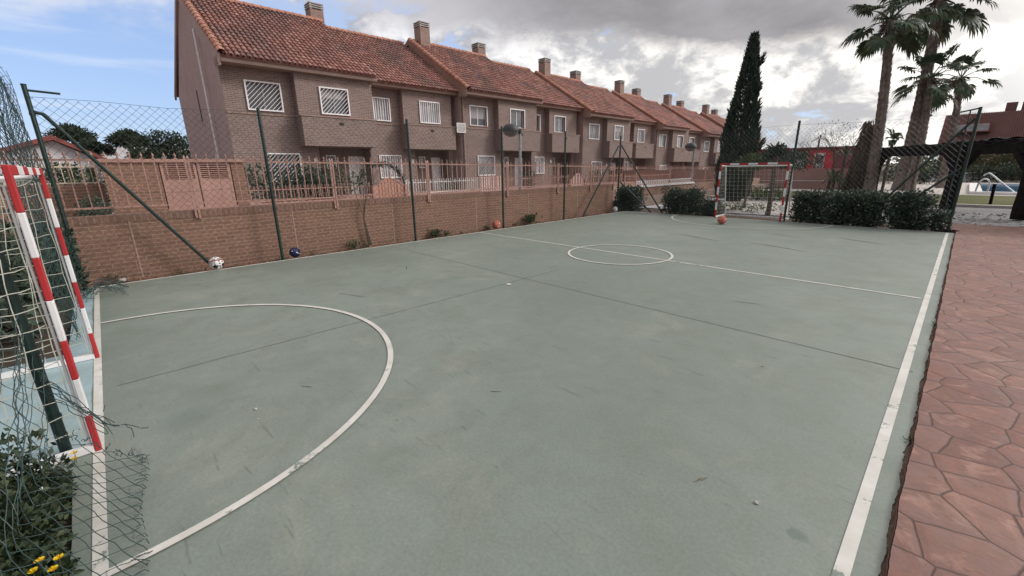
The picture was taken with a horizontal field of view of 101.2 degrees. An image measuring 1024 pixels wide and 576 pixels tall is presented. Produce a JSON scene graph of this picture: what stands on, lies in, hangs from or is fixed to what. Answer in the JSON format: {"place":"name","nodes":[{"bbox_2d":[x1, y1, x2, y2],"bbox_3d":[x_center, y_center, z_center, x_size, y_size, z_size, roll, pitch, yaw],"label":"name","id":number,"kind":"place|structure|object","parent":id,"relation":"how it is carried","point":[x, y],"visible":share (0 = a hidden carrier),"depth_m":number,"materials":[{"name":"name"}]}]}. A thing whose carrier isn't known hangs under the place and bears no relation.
{"place":"outdoors","nodes":[
{"label":"outdoors","id":0,"kind":"place"},
{"bbox_2d":[0,135,107,193],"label":"white house","id":1,"kind":"structure","parent":0,"point":[66,151],"depth_m":25.20,"materials":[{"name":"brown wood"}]},
{"bbox_2d":[0,184,111,220],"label":"garden wall","id":2,"kind":"structure","parent":0,"point":[77,188],"depth_m":8.85,"materials":[{"name":"brick"}]},
{"bbox_2d":[3,161,102,184],"bbox_3d":[-10.092,-2.196,8.069,3.176,0.480,0.044,-15,21,-41],"label":"garden railing","id":3,"kind":"object","parent":2,"relation":"on","point":[69,166],"visible":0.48,"depth_m":8.84,"materials":[{"name":"beige metal"}]},
{"bbox_2d":[73,195,115,216],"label":"topiary bush","id":4,"kind":"object","parent":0,"point":[96,202],"visible":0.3,"depth_m":7.47,"materials":[{"name":"green plant"}]},
{"bbox_2d":[101,144,189,158],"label":"flat roofed house","id":5,"kind":"structure","parent":0,"point":[122,154],"depth_m":39.97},
{"bbox_2d":[357,160,405,193],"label":"plant arch","id":6,"kind":"structure","parent":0,"point":[380,165],"depth_m":17.09,"materials":[{"name":"plant"}]},
{"bbox_2d":[109,181,770,213],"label":"street","id":7,"kind":"structure","parent":0,"point":[657,197],"depth_m":21.42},
{"bbox_2d":[14,162,112,210],"bbox_3d":[-11.161,-1.756,8.580,4.424,1.737,1.437,-15,21,-41],"label":"hedge","id":8,"kind":"object","parent":7,"relation":"on","point":[79,174],"visible":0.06,"depth_m":9.57,"materials":[{"name":"green plant"}]},
{"bbox_2d":[42,122,98,143],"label":"pine tree","id":9,"kind":"object","parent":7,"relation":"on","point":[80,133],"visible":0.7,"depth_m":36.99,"materials":[{"name":"green plant"}]},
{"bbox_2d":[42,161,108,198],"bbox_3d":[-20.486,-5.057,20.187,2.811,2.106,2.023,-15,21,-41],"label":"shrub","id":10,"kind":"object","parent":7,"relation":"on","point":[59,174],"visible":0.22,"depth_m":19.76,"materials":[{"name":"green plant"}]},
{"bbox_2d":[80,137,117,155],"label":"pine tree","id":11,"kind":"object","parent":7,"relation":"on","point":[90,146],"visible":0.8,"depth_m":35.63,"materials":[{"name":"green plant"}]},
{"bbox_2d":[101,128,141,148],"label":"pine tree","id":12,"kind":"object","parent":7,"relation":"on","point":[119,139],"visible":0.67,"depth_m":35.11,"materials":[{"name":"green plant"}]},
{"bbox_2d":[124,128,191,158],"bbox_3d":[-27.125,-10.009,32.692,4.628,4.696,4.001,-15,21,-41],"label":"olive tree","id":13,"kind":"object","parent":7,"relation":"on","point":[161,144],"visible":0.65,"depth_m":32.16,"materials":[{"name":"green plant"}]},
{"bbox_2d":[99,159,249,213],"bbox_3d":[-7.652,-2.167,9.758,2.580,1.560,0.890,-15,21,-41],"label":"meter cupboard","id":14,"kind":"object","parent":7,"relation":"on","point":[151,183],"visible":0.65,"depth_m":9.33,"materials":[{"name":"metal"}]},
{"bbox_2d":[174,0,379,199],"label":"terraced house","id":15,"kind":"structure","parent":7,"relation":"on","point":[235,57],"depth_m":19.09,"materials":[{"name":"brick"}]},
{"bbox_2d":[243,79,283,112],"bbox_3d":[-10.678,-8.229,18.086,1.413,1.197,0.212,-15,21,-41],"label":"window","id":16,"kind":"structure","parent":15,"relation":"in","point":[266,97],"depth_m":18.11,"materials":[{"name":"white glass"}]},
{"bbox_2d":[267,153,302,181],"bbox_3d":[-10.353,-5.489,19.146,1.453,1.257,0.212,-15,21,-41],"label":"window","id":17,"kind":"structure","parent":15,"relation":"in","point":[274,156],"depth_m":19.11,"materials":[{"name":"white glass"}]},
{"bbox_2d":[318,86,350,115],"bbox_3d":[-8.332,-8.725,19.705,1.363,1.197,0.212,-15,21,-41],"label":"window","id":18,"kind":"structure","parent":15,"relation":"in","point":[332,102],"depth_m":19.73,"materials":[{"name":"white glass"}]},
{"bbox_2d":[348,156,366,194],"bbox_3d":[-8.181,-5.947,22.263,0.850,1.950,0.075,-15,21,-41],"label":"door","id":19,"kind":"structure","parent":15,"relation":"in","point":[360,159],"depth_m":22.17,"materials":[{"name":"metal"}]},
{"bbox_2d":[244,163,353,202],"bbox_3d":[-8.225,-3.905,16.033,4.443,1.764,1.640,-15,21,-41],"label":"hedge","id":20,"kind":"object","parent":7,"relation":"on","point":[308,180],"visible":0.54,"depth_m":15.90,"materials":[{"name":"green plant"}]},
{"bbox_2d":[248,183,370,205],"bbox_3d":[-7.358,-3.242,14.858,4.954,0.830,0.140,-15,21,-41],"label":"garden fence","id":21,"kind":"object","parent":7,"relation":"on","point":[316,200],"visible":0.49,"depth_m":14.88,"materials":[{"name":"brown metal"}]},
{"bbox_2d":[304,1,458,191],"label":"terraced house","id":22,"kind":"structure","parent":7,"relation":"on","point":[412,87],"depth_m":23.77,"materials":[{"name":"brick"}]},
{"bbox_2d":[372,97,390,121],"bbox_3d":[-7.001,-9.524,22.459,0.980,1.190,0.212,-15,21,-41],"label":"window","id":23,"kind":"structure","parent":22,"relation":"in","point":[380,106],"depth_m":22.49,"materials":[{"name":"white paint"}]},
{"bbox_2d":[379,155,402,178],"bbox_3d":[-6.770,-6.758,23.432,1.340,1.250,0.212,-15,21,-41],"label":"window","id":24,"kind":"structure","parent":22,"relation":"in","point":[386,173],"depth_m":23.43,"materials":[{"name":"white paint"}]},
{"bbox_2d":[419,100,440,124],"bbox_3d":[-4.735,-9.998,24.005,1.350,1.190,0.212,-15,21,-41],"label":"window","id":25,"kind":"structure","parent":22,"relation":"in","point":[428,111],"depth_m":24.02,"materials":[{"name":"white paint"}]},
{"bbox_2d":[431,158,441,189],"bbox_3d":[-4.761,-7.174,26.400,0.700,1.950,0.075,-15,21,-41],"label":"door","id":26,"kind":"structure","parent":22,"relation":"in","point":[433,161],"depth_m":26.34,"materials":[{"name":"metal"}]},
{"bbox_2d":[371,177,408,197],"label":"garden gate","id":27,"kind":"structure","parent":7,"relation":"on","point":[388,189],"depth_m":16.89,"materials":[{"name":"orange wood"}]},
{"bbox_2d":[405,177,478,195],"bbox_3d":[-3.026,-4.466,18.824,3.854,0.890,0.140,-15,21,-41],"label":"garden fence","id":28,"kind":"object","parent":7,"relation":"on","point":[447,192],"visible":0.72,"depth_m":18.83,"materials":[{"name":"metal"}]},
{"bbox_2d":[405,20,543,188],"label":"terraced house","id":29,"kind":"structure","parent":7,"relation":"on","point":[493,95],"depth_m":26.84,"materials":[{"name":"brick"}]},
{"bbox_2d":[469,105,487,126],"bbox_3d":[-2.099,-10.602,25.970,1.420,1.200,0.190,-15,21,-41],"label":"window","id":30,"kind":"structure","parent":29,"relation":"in","point":[477,114],"depth_m":26.03,"materials":[{"name":"glass"}]},
{"bbox_2d":[477,155,494,175],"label":"window","id":31,"kind":"structure","parent":29,"relation":"in","point":[481,157],"depth_m":27.11,"materials":[{"name":"white glass"}]},
{"bbox_2d":[510,108,524,128],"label":"window","id":32,"kind":"structure","parent":29,"relation":"in","point":[516,117],"depth_m":27.76,"materials":[{"name":"glass"}]},
{"bbox_2d":[480,175,501,191],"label":"garden gate","id":33,"kind":"structure","parent":7,"relation":"on","point":[489,183],"depth_m":20.46,"materials":[{"name":"pink metal"}]},
{"bbox_2d":[503,124,521,188],"bbox_3d":[0.055,-5.165,17.237,0.878,2.952,0.697,-4,16,-12],"label":"street lamp","id":34,"kind":"object","parent":7,"relation":"on","point":[509,128],"visible":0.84,"depth_m":16.87,"materials":[{"name":"metal"}]},
{"bbox_2d":[471,42,583,184],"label":"terraced house","id":35,"kind":"structure","parent":7,"relation":"on","point":[557,110],"depth_m":31.90,"materials":[{"name":"brick"}]},
{"bbox_2d":[554,115,565,132],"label":"window","id":36,"kind":"structure","parent":35,"relation":"in","point":[559,120],"depth_m":31.71,"materials":[{"name":"white paint"}]},
{"bbox_2d":[504,175,568,189],"bbox_3d":[1.397,-5.686,22.882,5.204,0.890,0.140,-15,21,-41],"label":"garden fence","id":37,"kind":"object","parent":7,"relation":"on","point":[554,177],"visible":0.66,"depth_m":23.04,"materials":[{"name":"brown metal"}]},
{"bbox_2d":[534,57,635,182],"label":"terraced house","id":38,"kind":"structure","parent":7,"relation":"on","point":[601,117],"depth_m":34.85,"materials":[{"name":"brick"}]},
{"bbox_2d":[588,123,599,139],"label":"window","id":39,"kind":"structure","parent":38,"relation":"in","point":[593,129],"depth_m":34.10,"materials":[{"name":"white glass"}]},
{"bbox_2d":[570,70,656,169],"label":"terraced house","id":40,"kind":"structure","parent":7,"relation":"on","point":[641,124],"depth_m":39.85,"materials":[{"name":"brick"}]},
{"bbox_2d":[624,173,672,184],"bbox_3d":[10.569,-8.159,31.311,8.004,0.770,0.140,-15,21,-41],"label":"garden fence","id":41,"kind":"object","parent":7,"relation":"on","point":[628,178],"visible":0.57,"depth_m":30.48,"materials":[{"name":"brown metal"}]},
{"bbox_2d":[611,80,689,169],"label":"terraced house","id":42,"kind":"structure","parent":7,"relation":"on","point":[669,125],"depth_m":42.54,"materials":[{"name":"brick"}]},
{"bbox_2d":[631,88,702,169],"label":"terraced house","id":43,"kind":"structure","parent":7,"relation":"on","point":[694,132],"depth_m":47.32,"materials":[{"name":"brick"}]},
{"bbox_2d":[661,94,722,169],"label":"terraced house","id":44,"kind":"structure","parent":7,"relation":"on","point":[708,129],"depth_m":49.43,"materials":[{"name":"brick"}]},
{"bbox_2d":[0,208,930,575],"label":"soil","id":45,"kind":"structure","parent":0,"point":[8,354],"depth_m":4.43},
{"bbox_2d":[0,204,67,362],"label":"hedge","id":46,"kind":"object","parent":45,"relation":"on","point":[16,260],"visible":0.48,"depth_m":4.03,"materials":[{"name":"green plant"}]},
{"bbox_2d":[0,427,71,575],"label":"bush","id":47,"kind":"object","parent":45,"relation":"on","point":[34,510],"visible":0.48,"depth_m":1.80,"materials":[{"name":"green plant"}]},
{"bbox_2d":[0,447,83,575],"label":"plant","id":48,"kind":"object","parent":45,"relation":"on","point":[54,551],"visible":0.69,"depth_m":1.75,"materials":[{"name":"green plant"}]},
{"bbox_2d":[33,223,94,297],"bbox_3d":[-6.220,-0.388,5.788,0.572,1.115,0.827,-15,21,-41],"label":"bush","id":49,"kind":"object","parent":45,"relation":"on","point":[84,277],"visible":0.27,"depth_m":5.74,"materials":[{"name":"green plant"}]},
{"bbox_2d":[1,212,612,567],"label":"leaf litter","id":50,"kind":"object","parent":45,"relation":"on","point":[265,261],"visible":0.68,"depth_m":7.64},
{"bbox_2d":[20,83,621,287],"bbox_3d":[-1.196,-2.642,10.238,13.809,2.722,0.075,-15,21,-41],"label":"chain link fence","id":51,"kind":"object","parent":45,"relation":"on","point":[33,113],"visible":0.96,"depth_m":7.31,"materials":[{"name":"metal"}]},
{"bbox_2d":[339,168,377,245],"bbox_3d":[-3.104,-1.667,8.759,0.849,1.613,0.262,-15,21,-41],"label":"sapling","id":52,"kind":"object","parent":45,"relation":"on","point":[366,230],"visible":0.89,"depth_m":8.78,"materials":[{"name":"green plant"}]},
{"bbox_2d":[614,184,648,211],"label":"bush","id":53,"kind":"object","parent":45,"relation":"on","point":[624,205],"visible":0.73,"depth_m":15.38,"materials":[{"name":"green plant"}]},
{"bbox_2d":[660,185,706,215],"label":"bush","id":54,"kind":"object","parent":45,"relation":"on","point":[683,202],"visible":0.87,"depth_m":14.06,"materials":[{"name":"green plant"}]},
{"bbox_2d":[696,197,726,216],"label":"bush","id":55,"kind":"object","parent":45,"relation":"on","point":[710,205],"visible":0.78,"depth_m":13.53,"materials":[{"name":"green plant"}]},
{"bbox_2d":[789,188,831,223],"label":"bush","id":56,"kind":"object","parent":45,"relation":"on","point":[809,212],"visible":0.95,"depth_m":11.54,"materials":[{"name":"green plant"}]},
{"bbox_2d":[817,187,893,227],"bbox_3d":[8.920,-2.064,10.970,0.988,1.122,1.460,-15,21,-41],"label":"bush","id":57,"kind":"object","parent":45,"relation":"on","point":[852,210],"visible":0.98,"depth_m":10.79,"materials":[{"name":"green plant"}]},
{"bbox_2d":[882,188,939,230],"bbox_3d":[9.660,-1.878,10.226,0.870,1.101,0.984,-15,21,-41],"label":"bush","id":58,"kind":"object","parent":45,"relation":"on","point":[916,206],"visible":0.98,"depth_m":10.08,"materials":[{"name":"green plant"}]},
{"bbox_2d":[921,204,954,231],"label":"bush","id":59,"kind":"object","parent":45,"relation":"on","point":[936,221],"visible":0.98,"depth_m":9.77,"materials":[{"name":"green plant"}]},
{"bbox_2d":[0,211,953,575],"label":"court","id":60,"kind":"object","parent":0,"point":[596,395],"visible":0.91,"depth_m":2.88,"materials":[{"name":"green paint"}]},
{"bbox_2d":[0,165,101,478],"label":"football goal","id":61,"kind":"object","parent":60,"relation":"on","point":[11,180],"visible":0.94,"depth_m":2.32,"materials":[{"name":"red paint"}]},
{"bbox_2d":[0,67,152,575],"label":"chain link fence","id":62,"kind":"object","parent":60,"relation":"on","point":[45,393],"visible":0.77,"depth_m":2.26,"materials":[{"name":"metal"}]},
{"bbox_2d":[208,257,223,269],"bbox_3d":[-4.923,-0.413,6.993,0.216,0.216,0.216,-15,21,-41],"label":"ball","id":63,"kind":"object","parent":60,"relation":"on","point":[216,263],"visible":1,"depth_m":6.93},
{"bbox_2d":[714,162,792,221],"bbox_3d":[7.208,-2.888,12.507,0.840,1.600,1.830,-15,21,-41],"label":"football goal","id":64,"kind":"object","parent":60,"relation":"on","point":[789,165],"visible":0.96,"depth_m":12.50,"materials":[{"name":"white paint"}]},
{"bbox_2d":[618,107,982,232],"bbox_3d":[7.090,-3.343,12.244,8.469,2.730,0.410,13,21,40],"label":"chain link fence","id":65,"kind":"object","parent":60,"relation":"on","point":[969,147],"visible":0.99,"depth_m":10.90,"materials":[{"name":"metal"}]},
{"bbox_2d":[0,0,1023,163],"label":"sky","id":66,"kind":"structure","parent":0,"point":[113,51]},
{"bbox_2d":[40,201,1023,553],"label":"loose gravel","id":67,"kind":"structure","parent":0,"point":[1000,221],"depth_m":12.26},
{"bbox_2d":[703,199,830,213],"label":"footpath","id":68,"kind":"structure","parent":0,"point":[748,201],"depth_m":17.02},
{"bbox_2d":[735,152,771,206],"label":"tree","id":69,"kind":"object","parent":68,"relation":"on","point":[750,168],"visible":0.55,"depth_m":15.46,"materials":[{"name":"green plant"}]},
{"bbox_2d":[642,198,1023,226],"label":"gravel bed","id":70,"kind":"object","parent":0,"point":[985,211],"visible":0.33,"depth_m":13.13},
{"bbox_2d":[714,30,766,200],"bbox_3d":[10.091,-7.282,18.368,1.848,7.086,1.594,-1,16,1],"label":"cypress","id":71,"kind":"object","parent":70,"relation":"on","point":[748,88],"visible":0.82,"depth_m":18.02,"materials":[{"name":"green plant"}]},
{"bbox_2d":[702,199,780,212],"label":"rockery plants","id":72,"kind":"object","parent":70,"relation":"on","point":[741,206],"visible":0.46,"depth_m":14.81,"materials":[{"name":"green plant"}]},
{"bbox_2d":[749,184,791,200],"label":"bush","id":73,"kind":"object","parent":70,"relation":"on","point":[779,195],"visible":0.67,"depth_m":19.14,"materials":[{"name":"green plant"}]},
{"bbox_2d":[760,141,792,215],"bbox_3d":[8.330,-3.473,13.431,0.561,2.302,0.963,-15,21,-41],"label":"pollarded tree","id":74,"kind":"object","parent":70,"relation":"on","point":[776,149],"visible":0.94,"depth_m":13.27,"materials":[{"name":"green plant"}]},
{"bbox_2d":[772,148,814,199],"bbox_3d":[12.183,-4.958,18.438,1.001,2.302,1.737,-15,21,-41],"label":"tree","id":75,"kind":"object","parent":70,"relation":"on","point":[801,156],"visible":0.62,"depth_m":18.07,"materials":[{"name":"green plant"}]},
{"bbox_2d":[876,136,1023,219],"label":"pergola","id":76,"kind":"object","parent":70,"relation":"on","point":[1014,146],"visible":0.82,"depth_m":13.79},
{"bbox_2d":[748,190,1015,204],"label":"lawn","id":77,"kind":"structure","parent":0,"point":[984,200],"depth_m":17.96,"materials":[{"name":"green plant"}]},
{"bbox_2d":[792,114,870,190],"bbox_3d":[16.591,-6.836,21.742,3.409,3.998,3.675,1,16,7],"label":"bare tree","id":78,"kind":"object","parent":77,"relation":"on","point":[833,151],"visible":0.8,"depth_m":21.80,"materials":[{"name":"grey rough bark"}]},
{"bbox_2d":[817,167,853,192],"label":"yucca","id":79,"kind":"object","parent":77,"relation":"on","point":[836,177],"visible":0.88,"depth_m":21.14,"materials":[{"name":"green plant"}]},
{"bbox_2d":[840,119,874,193],"bbox_3d":[17.363,-6.337,20.848,1.417,3.807,1.472,-15,21,-41],"label":"dead palm stump","id":80,"kind":"object","parent":77,"relation":"on","point":[868,127],"visible":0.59,"depth_m":20.61,"materials":[{"name":"brown plant"}]},
{"bbox_2d":[837,0,942,196],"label":"fan palm","id":81,"kind":"object","parent":77,"relation":"on","point":[909,43],"visible":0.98,"depth_m":18.33,"materials":[{"name":"green plant"}]},
{"bbox_2d":[880,128,912,192],"bbox_3d":[19.644,-6.650,21.973,1.192,3.306,1.981,-2,16,-5],"label":"yucca","id":82,"kind":"object","parent":77,"relation":"on","point":[892,143],"visible":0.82,"depth_m":21.83,"materials":[{"name":"green plant"}]},
{"bbox_2d":[764,182,1015,195],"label":"pool deck","id":83,"kind":"structure","parent":0,"point":[964,190],"depth_m":25.57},
{"bbox_2d":[745,146,854,168],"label":"red building","id":84,"kind":"structure","parent":83,"relation":"on","point":[820,165],"depth_m":38.09,"materials":[{"name":"brick"}]},
{"bbox_2d":[878,163,941,183],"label":"hedge","id":85,"kind":"object","parent":83,"relation":"on","point":[921,177],"visible":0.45,"depth_m":31.14,"materials":[{"name":"green plant"}]},
{"bbox_2d":[889,43,975,190],"bbox_3d":[22.818,-9.213,23.279,3.640,7.435,3.517,-15,21,-41],"label":"fan palm","id":86,"kind":"object","parent":83,"relation":"on","point":[931,83],"visible":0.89,"depth_m":22.72,"materials":[{"name":"green plant"}]},
{"bbox_2d":[869,0,998,189],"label":"fan palm","id":87,"kind":"object","parent":83,"relation":"on","point":[971,19],"visible":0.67,"depth_m":22.77,"materials":[{"name":"green plant"}]},
{"bbox_2d":[931,46,1002,187],"bbox_3d":[26.344,-10.079,25.325,3.507,7.875,3.450,-5,16,-14],"label":"fan palm","id":88,"kind":"object","parent":83,"relation":"on","point":[960,95],"visible":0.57,"depth_m":24.84,"materials":[{"name":"green plant"}]},
{"bbox_2d":[969,183,1019,194],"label":"swimming pool","id":89,"kind":"structure","parent":83,"relation":"on","point":[1001,189],"depth_m":23.14,"materials":[{"name":"white paint"}]},
{"bbox_2d":[879,163,1019,182],"bbox_3d":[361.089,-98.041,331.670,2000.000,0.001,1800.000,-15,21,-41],"label":"ground","id":90,"kind":"structure","parent":0,"point":[994,180],"depth_m":38.29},
{"bbox_2d":[0,184,613,294],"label":"brick wall","id":91,"kind":"structure","parent":90,"relation":"on","point":[105,244],"depth_m":7.99,"materials":[{"name":"brick"}]},
{"bbox_2d":[0,150,197,217],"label":"iron railing","id":92,"kind":"object","parent":91,"relation":"attached to","point":[139,159],"visible":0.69,"depth_m":6.24,"materials":[{"name":"metal"}]},
{"bbox_2d":[186,154,336,217],"bbox_3d":[-4.389,-1.889,7.613,2.286,1.041,0.044,-15,21,-41],"label":"iron railing","id":93,"kind":"object","parent":91,"relation":"attached to","point":[235,161],"visible":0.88,"depth_m":7.44,"materials":[{"name":"metal"}]},
{"bbox_2d":[331,157,428,208],"bbox_3d":[-2.764,-2.315,9.110,2.186,1.015,0.044,-15,21,-41],"label":"iron railing","id":94,"kind":"object","parent":91,"relation":"attached to","point":[364,161],"visible":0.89,"depth_m":8.98,"materials":[{"name":"metal"}]},
{"bbox_2d":[427,159,507,201],"bbox_3d":[-1.049,-2.767,10.689,2.536,0.991,0.044,-15,21,-41],"label":"iron railing","id":95,"kind":"object","parent":91,"relation":"attached to","point":[483,164],"visible":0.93,"depth_m":10.54,"materials":[{"name":"metal"}]},
{"bbox_2d":[507,161,558,196],"bbox_3d":[0.649,-3.212,12.253,2.136,0.962,0.044,-15,21,-41],"label":"iron railing","id":96,"kind":"object","parent":91,"relation":"attached to","point":[542,165],"visible":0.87,"depth_m":12.14,"materials":[{"name":"metal"}]},
{"bbox_2d":[558,162,591,192],"bbox_3d":[2.039,-3.574,13.534,1.686,0.938,0.044,-15,21,-41],"label":"iron railing","id":97,"kind":"object","parent":91,"relation":"attached to","point":[583,166],"visible":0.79,"depth_m":13.53,"materials":[{"name":"metal"}]},
{"bbox_2d":[591,163,614,190],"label":"iron railing","id":98,"kind":"object","parent":91,"relation":"attached to","point":[603,166],"visible":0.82,"depth_m":14.49,"materials":[{"name":"metal"}]},
{"bbox_2d":[613,178,759,198],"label":"rendered wall","id":99,"kind":"structure","parent":90,"relation":"on","point":[659,187],"depth_m":19.99,"materials":[{"name":"white paint"}]},
{"bbox_2d":[593,165,636,187],"bbox_3d":[4.146,-4.411,16.760,3.036,0.983,0.044,-15,21,-41],"label":"iron railing","id":100,"kind":"object","parent":99,"relation":"on","point":[627,168],"visible":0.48,"depth_m":16.99,"materials":[{"name":"metal"}]},
{"bbox_2d":[636,165,670,184],"bbox_3d":[6.330,-5.000,18.768,2.986,0.953,0.044,-15,21,-41],"label":"iron railing","id":101,"kind":"object","parent":99,"relation":"on","point":[654,176],"visible":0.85,"depth_m":18.77,"materials":[{"name":"metal"}]},
{"bbox_2d":[669,165,705,182],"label":"iron railing","id":102,"kind":"object","parent":99,"relation":"on","point":[694,167],"visible":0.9,"depth_m":21.05,"materials":[{"name":"metal"}]},
{"bbox_2d":[609,168,848,189],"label":"pink wall","id":103,"kind":"structure","parent":90,"relation":"on","point":[800,180],"depth_m":28.09,"materials":[{"name":"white paint"}]},
{"bbox_2d":[700,104,759,140],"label":"terraced house","id":104,"kind":"structure","parent":90,"relation":"on","point":[718,120],"depth_m":57.38,"materials":[{"name":"tile"}]},
{"bbox_2d":[708,195,1012,208],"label":"kerb","id":105,"kind":"structure","parent":90,"relation":"on","point":[982,206],"depth_m":15.04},
{"bbox_2d":[922,153,1018,180],"bbox_3d":[42.422,-10.308,35.180,2.918,3.069,12.890,-15,21,-41],"label":"hedge","id":106,"kind":"object","parent":90,"relation":"on","point":[1007,160],"visible":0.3,"depth_m":36.27,"materials":[{"name":"green plant"}]},
{"bbox_2d":[937,102,1023,178],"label":"terracotta house","id":107,"kind":"structure","parent":90,"relation":"on","point":[1008,122],"depth_m":38.66,"materials":[{"name":"brick"}]},
{"bbox_2d":[957,122,992,132],"bbox_3d":[43.154,-15.008,39.433,1.250,0.850,2.450,-15,21,-41],"label":"window","id":108,"kind":"structure","parent":107,"relation":"in","point":[982,126],"depth_m":38.70,"materials":[{"name":"glass"}]},
{"bbox_2d":[963,162,1022,182],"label":"hedge","id":109,"kind":"object","parent":90,"relation":"on","point":[1002,175],"visible":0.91,"depth_m":32.31,"materials":[{"name":"green plant"}]},
{"bbox_2d":[885,223,1023,575],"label":"path","id":110,"kind":"structure","parent":0,"point":[959,508],"depth_m":2.47,"materials":[{"name":"stone"}]},
{"bbox_2d":[878,233,954,575],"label":"crack dirt","id":111,"kind":"structure","parent":110,"relation":"on","point":[907,453],"depth_m":2.29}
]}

